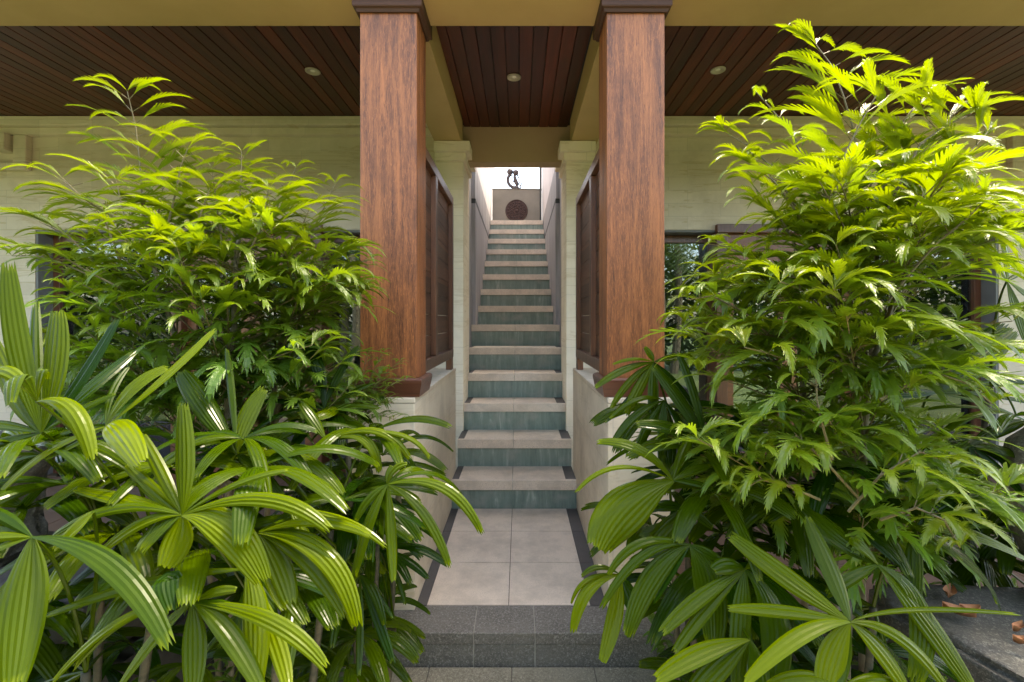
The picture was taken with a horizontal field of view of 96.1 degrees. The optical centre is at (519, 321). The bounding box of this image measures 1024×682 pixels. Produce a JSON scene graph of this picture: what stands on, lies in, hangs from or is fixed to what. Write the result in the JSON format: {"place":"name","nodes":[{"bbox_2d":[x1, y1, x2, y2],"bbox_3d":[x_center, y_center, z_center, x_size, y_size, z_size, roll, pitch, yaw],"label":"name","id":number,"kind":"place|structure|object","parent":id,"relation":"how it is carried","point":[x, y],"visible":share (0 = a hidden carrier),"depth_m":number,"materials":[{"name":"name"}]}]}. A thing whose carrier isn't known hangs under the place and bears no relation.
{"place":"outdoors","nodes":[
{"label":"outdoors","id":0,"kind":"place"},
{"bbox_2d":[0,430,53,566],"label":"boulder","id":1,"kind":"object","parent":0,"point":[35,522],"visible":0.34,"depth_m":1.59,"materials":[{"name":"grey stone"}]},
{"bbox_2d":[0,531,206,664],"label":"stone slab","id":2,"kind":"structure","parent":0,"point":[56,637],"depth_m":1.44,"materials":[{"name":"grey stone"}]},
{"bbox_2d":[319,667,656,681],"bbox_3d":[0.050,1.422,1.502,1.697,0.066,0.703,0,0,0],"label":"paving","id":3,"kind":"structure","parent":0,"point":[530,674],"depth_m":1.81,"materials":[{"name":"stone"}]},
{"bbox_2d":[426,508,590,605],"bbox_3d":[-0.035,1.282,2.670,0.870,0.046,1.260,0,0,0],"label":"floor base","id":4,"kind":"object","parent":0,"point":[510,559],"visible":0.07,"depth_m":2.43,"materials":[{"name":"concrete"}]},
{"bbox_2d":[427,509,589,605],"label":"porch floor","id":5,"kind":"structure","parent":4,"relation":"on","point":[542,567],"depth_m":2.40,"materials":[{"name":"beige tile"}]},
{"bbox_2d":[418,509,606,605],"bbox_3d":[-0.035,1.270,2.568,0.854,0.030,1.054,0,0,0],"label":"floor border","id":6,"kind":"object","parent":4,"relation":"on","point":[584,555],"visible":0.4,"depth_m":2.48,"materials":[{"name":"stone"}]},
{"bbox_2d":[452,220,576,508],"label":"staircase","id":7,"kind":"structure","parent":4,"relation":"on","point":[515,380],"depth_m":3.98,"materials":[{"name":"tile"}]},
{"bbox_2d":[492,189,541,219],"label":"parapet wall","id":8,"kind":"structure","parent":7,"relation":"on","point":[503,198],"depth_m":7.30,"materials":[{"name":"beige paint"}]},
{"bbox_2d":[506,168,525,188],"bbox_3d":[-0.048,-2.279,7.360,0.319,0.342,0.131,0,0,0],"label":"sculpture","id":9,"kind":"object","parent":8,"relation":"on","point":[510,172],"visible":1,"depth_m":7.34,"materials":[{"name":"metal"}]},
{"bbox_2d":[505,200,527,219],"bbox_3d":[-0.041,-1.757,7.283,0.356,0.356,0.032,0,0,0],"label":"carved panel","id":10,"kind":"object","parent":8,"relation":"attached to","point":[516,209],"visible":0.95,"depth_m":7.29,"materials":[{"name":"wood"}]},
{"bbox_2d":[495,168,538,188],"label":"sky","id":11,"kind":"structure","parent":0,"point":[530,176],"materials":[{"name":"white"}]},
{"bbox_2d":[44,476,1023,605],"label":"veranda floor","id":12,"kind":"structure","parent":0,"point":[56,521],"depth_m":2.85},
{"bbox_2d":[348,368,455,609],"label":"wall","id":13,"kind":"structure","parent":12,"relation":"on","point":[437,399],"depth_m":2.36,"materials":[{"name":"paint"}]},
{"bbox_2d":[352,0,431,396],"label":"column","id":14,"kind":"structure","parent":13,"relation":"on","point":[395,36],"depth_m":2.02,"materials":[{"name":"brown wood"}]},
{"bbox_2d":[426,148,452,371],"bbox_3d":[-0.484,-0.270,2.733,0.045,1.200,1.014,0,0,0],"label":"wooden screen","id":15,"kind":"object","parent":13,"relation":"on","point":[439,256],"visible":0.66,"depth_m":2.77,"materials":[{"name":"brown wood"}]},
{"bbox_2d":[573,368,673,609],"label":"wall","id":16,"kind":"structure","parent":12,"relation":"on","point":[591,456],"depth_m":2.33,"materials":[{"name":"paint"}]},
{"bbox_2d":[576,149,598,370],"bbox_3d":[0.420,-0.270,2.733,0.045,1.200,1.014,0,0,0],"label":"wooden screen","id":17,"kind":"object","parent":16,"relation":"on","point":[587,257],"visible":0.61,"depth_m":2.83,"materials":[{"name":"brown wood"}]},
{"bbox_2d":[593,0,672,396],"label":"column","id":18,"kind":"structure","parent":16,"relation":"on","point":[628,35],"depth_m":2.02,"materials":[{"name":"brown wood"}]},
{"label":"planting bed ground","id":19,"kind":"structure","parent":0,"visible":0},
{"bbox_2d":[44,598,235,681],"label":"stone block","id":20,"kind":"structure","parent":19,"relation":"on","point":[127,654],"depth_m":1.51,"materials":[{"name":"grey stone"}]},
{"bbox_2d":[0,260,312,681],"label":"lady palm","id":21,"kind":"object","parent":19,"relation":"on","point":[33,590],"visible":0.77,"depth_m":0.99,"materials":[{"name":"plant"}]},
{"bbox_2d":[0,73,395,681],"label":"cut leaf shrub","id":22,"kind":"object","parent":19,"relation":"on","point":[162,236],"visible":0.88,"depth_m":1.50,"materials":[{"name":"green plant"}]},
{"bbox_2d":[340,348,414,585],"bbox_3d":[-0.566,0.679,1.800,0.316,1.153,0.176,0,0,18],"label":"fine leaf shrub","id":23,"kind":"object","parent":19,"relation":"on","point":[359,419],"visible":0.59,"depth_m":1.79,"materials":[{"name":"green plant"}]},
{"bbox_2d":[151,578,1017,681],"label":"undergrowth","id":24,"kind":"object","parent":19,"relation":"on","point":[660,647],"visible":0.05,"depth_m":1.69,"materials":[{"name":"green plant"}]},
{"bbox_2d":[625,18,1023,671],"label":"cut leaf shrub","id":25,"kind":"object","parent":19,"relation":"on","point":[883,220],"visible":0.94,"depth_m":1.15,"materials":[{"name":"green plant"}]},
{"bbox_2d":[816,244,1023,597],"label":"lady palm","id":26,"kind":"object","parent":19,"relation":"on","point":[1000,569],"visible":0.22,"depth_m":1.56,"materials":[{"name":"plant"}]},
{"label":"ground","id":27,"kind":"structure","parent":0,"visible":0},
{"bbox_2d":[41,348,452,681],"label":"lady palm","id":28,"kind":"object","parent":27,"relation":"on","point":[251,634],"visible":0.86,"depth_m":1.00,"materials":[{"name":"plant"}]},
{"bbox_2d":[224,332,484,681],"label":"lady palm","id":29,"kind":"object","parent":27,"relation":"on","point":[377,593],"visible":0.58,"depth_m":1.28,"materials":[{"name":"plant"}]},
{"bbox_2d":[0,0,1023,479],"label":"house","id":30,"kind":"structure","parent":27,"relation":"on","point":[236,72],"depth_m":3.46,"materials":[{"name":"paint"}]},
{"bbox_2d":[53,235,170,472],"bbox_3d":[-3.289,0.270,3.840,1.138,1.970,0.060,0,0,0],"label":"window","id":31,"kind":"structure","parent":30,"relation":"in","point":[74,328],"depth_m":3.84,"materials":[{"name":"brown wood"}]},
{"bbox_2d":[171,224,328,479],"bbox_3d":[-2.170,0.240,3.742,1.200,2.030,0.195,0,0,0],"label":"door","id":32,"kind":"structure","parent":30,"relation":"in","point":[181,325],"depth_m":3.72,"materials":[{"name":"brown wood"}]},
{"bbox_2d":[305,67,320,75],"bbox_3d":[-1.323,-1.609,2.952,0.094,0.016,0.094,0,0,0],"label":"ceiling light","id":33,"kind":"object","parent":30,"relation":"attached to","point":[312,71],"visible":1,"depth_m":2.95,"materials":[{"name":"beige glass"}]},
{"bbox_2d":[329,235,359,472],"bbox_3d":[-1.365,0.270,3.840,0.510,1.970,0.060,0,0,0],"label":"window","id":34,"kind":"structure","parent":30,"relation":"in","point":[338,240],"depth_m":3.81,"materials":[{"name":"brown wood"}]},
{"bbox_2d":[507,73,520,81],"bbox_3d":[-0.034,-1.609,3.024,0.094,0.016,0.094,0,0,0],"label":"ceiling light","id":35,"kind":"object","parent":30,"relation":"attached to","point":[513,77],"visible":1,"depth_m":3.02,"materials":[{"name":"beige glass"}]},
{"bbox_2d":[540,168,540,219],"bbox_3d":[0.335,-2.645,7.220,0.026,2.200,0.026,0,0,-10],"label":"drain pipe","id":36,"kind":"object","parent":30,"relation":"attached to","point":[540,193],"depth_m":7.21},
{"bbox_2d":[664,235,708,472],"bbox_3d":[1.325,0.270,3.840,0.590,1.970,0.060,0,0,0],"label":"window","id":37,"kind":"structure","parent":30,"relation":"in","point":[668,239],"depth_m":3.81,"materials":[{"name":"brown wood"}]},
{"bbox_2d":[710,66,725,74],"bbox_3d":[1.268,-1.609,2.938,0.094,0.016,0.094,0,0,0],"label":"ceiling light","id":38,"kind":"object","parent":30,"relation":"attached to","point":[717,70],"visible":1,"depth_m":2.94,"materials":[{"name":"beige glass"}]},
{"bbox_2d":[709,224,867,475],"bbox_3d":[2.170,0.240,3.742,1.200,2.030,0.195,0,0,0],"label":"door","id":39,"kind":"structure","parent":30,"relation":"in","point":[724,394],"depth_m":3.70,"materials":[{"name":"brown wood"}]},
{"bbox_2d":[868,235,980,462],"bbox_3d":[3.272,0.270,3.840,1.103,1.970,0.060,0,0,0],"label":"window","id":40,"kind":"structure","parent":30,"relation":"in","point":[970,288],"depth_m":3.84,"materials":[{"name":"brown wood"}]},
{"bbox_2d":[236,606,886,681],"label":"step","id":41,"kind":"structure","parent":27,"relation":"on","point":[504,636],"depth_m":1.86,"materials":[{"name":"stone"}]},
{"bbox_2d":[338,606,681,666],"bbox_3d":[0.000,1.407,1.951,10.400,0.296,0.178,0,0,0],"label":"kerb joint","id":42,"kind":"object","parent":41,"relation":"on","point":[534,643],"visible":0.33,"depth_m":1.86,"materials":[{"name":"grey concrete"}]},
{"bbox_2d":[570,346,963,681],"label":"lady palm","id":43,"kind":"object","parent":27,"relation":"on","point":[621,514],"visible":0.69,"depth_m":1.12,"materials":[{"name":"plant"}]},
{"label":"path","id":44,"kind":"structure","parent":0,"visible":0},
{"bbox_2d":[639,483,1023,681],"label":"lady palm","id":45,"kind":"object","parent":44,"relation":"on","point":[814,533],"visible":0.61,"depth_m":0.92,"materials":[{"name":"plant"}]},
{"bbox_3d":[1.756,1.287,1.274,1.115,0.555,0.600,0,0,0],"label":"stone block","id":46,"kind":"object","parent":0,"visible":0},
{"bbox_2d":[869,584,1023,681],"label":"stone slab","id":47,"kind":"structure","parent":46,"relation":"on","point":[988,648],"depth_m":1.35,"materials":[{"name":"grey stone"}]},
{"bbox_2d":[943,583,956,597],"bbox_3d":[1.364,0.854,1.457,0.049,0.029,0.042,0,0,0],"label":"fallen leaf","id":48,"kind":"object","parent":47,"relation":"on","point":[949,592],"visible":0.98,"depth_m":1.47,"materials":[{"name":"brown plant"}]},
{"bbox_2d":[942,601,976,617],"bbox_3d":[1.303,0.854,1.363,0.068,0.029,0.048,0,0,0],"label":"fallen leaf","id":49,"kind":"object","parent":47,"relation":"on","point":[945,604],"visible":0.6,"depth_m":1.37,"materials":[{"name":"brown plant"}]},
{"bbox_2d":[959,603,980,608],"bbox_3d":[1.344,0.854,1.373,0.049,0.029,0.029,0,0,0],"label":"fallen leaf","id":50,"kind":"object","parent":47,"relation":"on","point":[976,606],"visible":0.47,"depth_m":1.38,"materials":[{"name":"brown plant"}]},
{"bbox_2d":[999,427,1023,555],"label":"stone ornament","id":51,"kind":"object","parent":47,"relation":"on","point":[1016,438],"visible":0.4,"depth_m":1.48,"materials":[{"name":"grey stone"}]},
{"bbox_2d":[1012,620,1023,631],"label":"fallen leaf","id":52,"kind":"object","parent":47,"relation":"on","point":[1017,626],"visible":1,"depth_m":1.29,"materials":[{"name":"brown plant"}]},
{"bbox_2d":[1013,634,1023,643],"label":"fallen leaf","id":53,"kind":"object","parent":47,"relation":"on","point":[1018,639],"visible":1,"depth_m":1.24,"materials":[{"name":"brown plant"}]}
]}

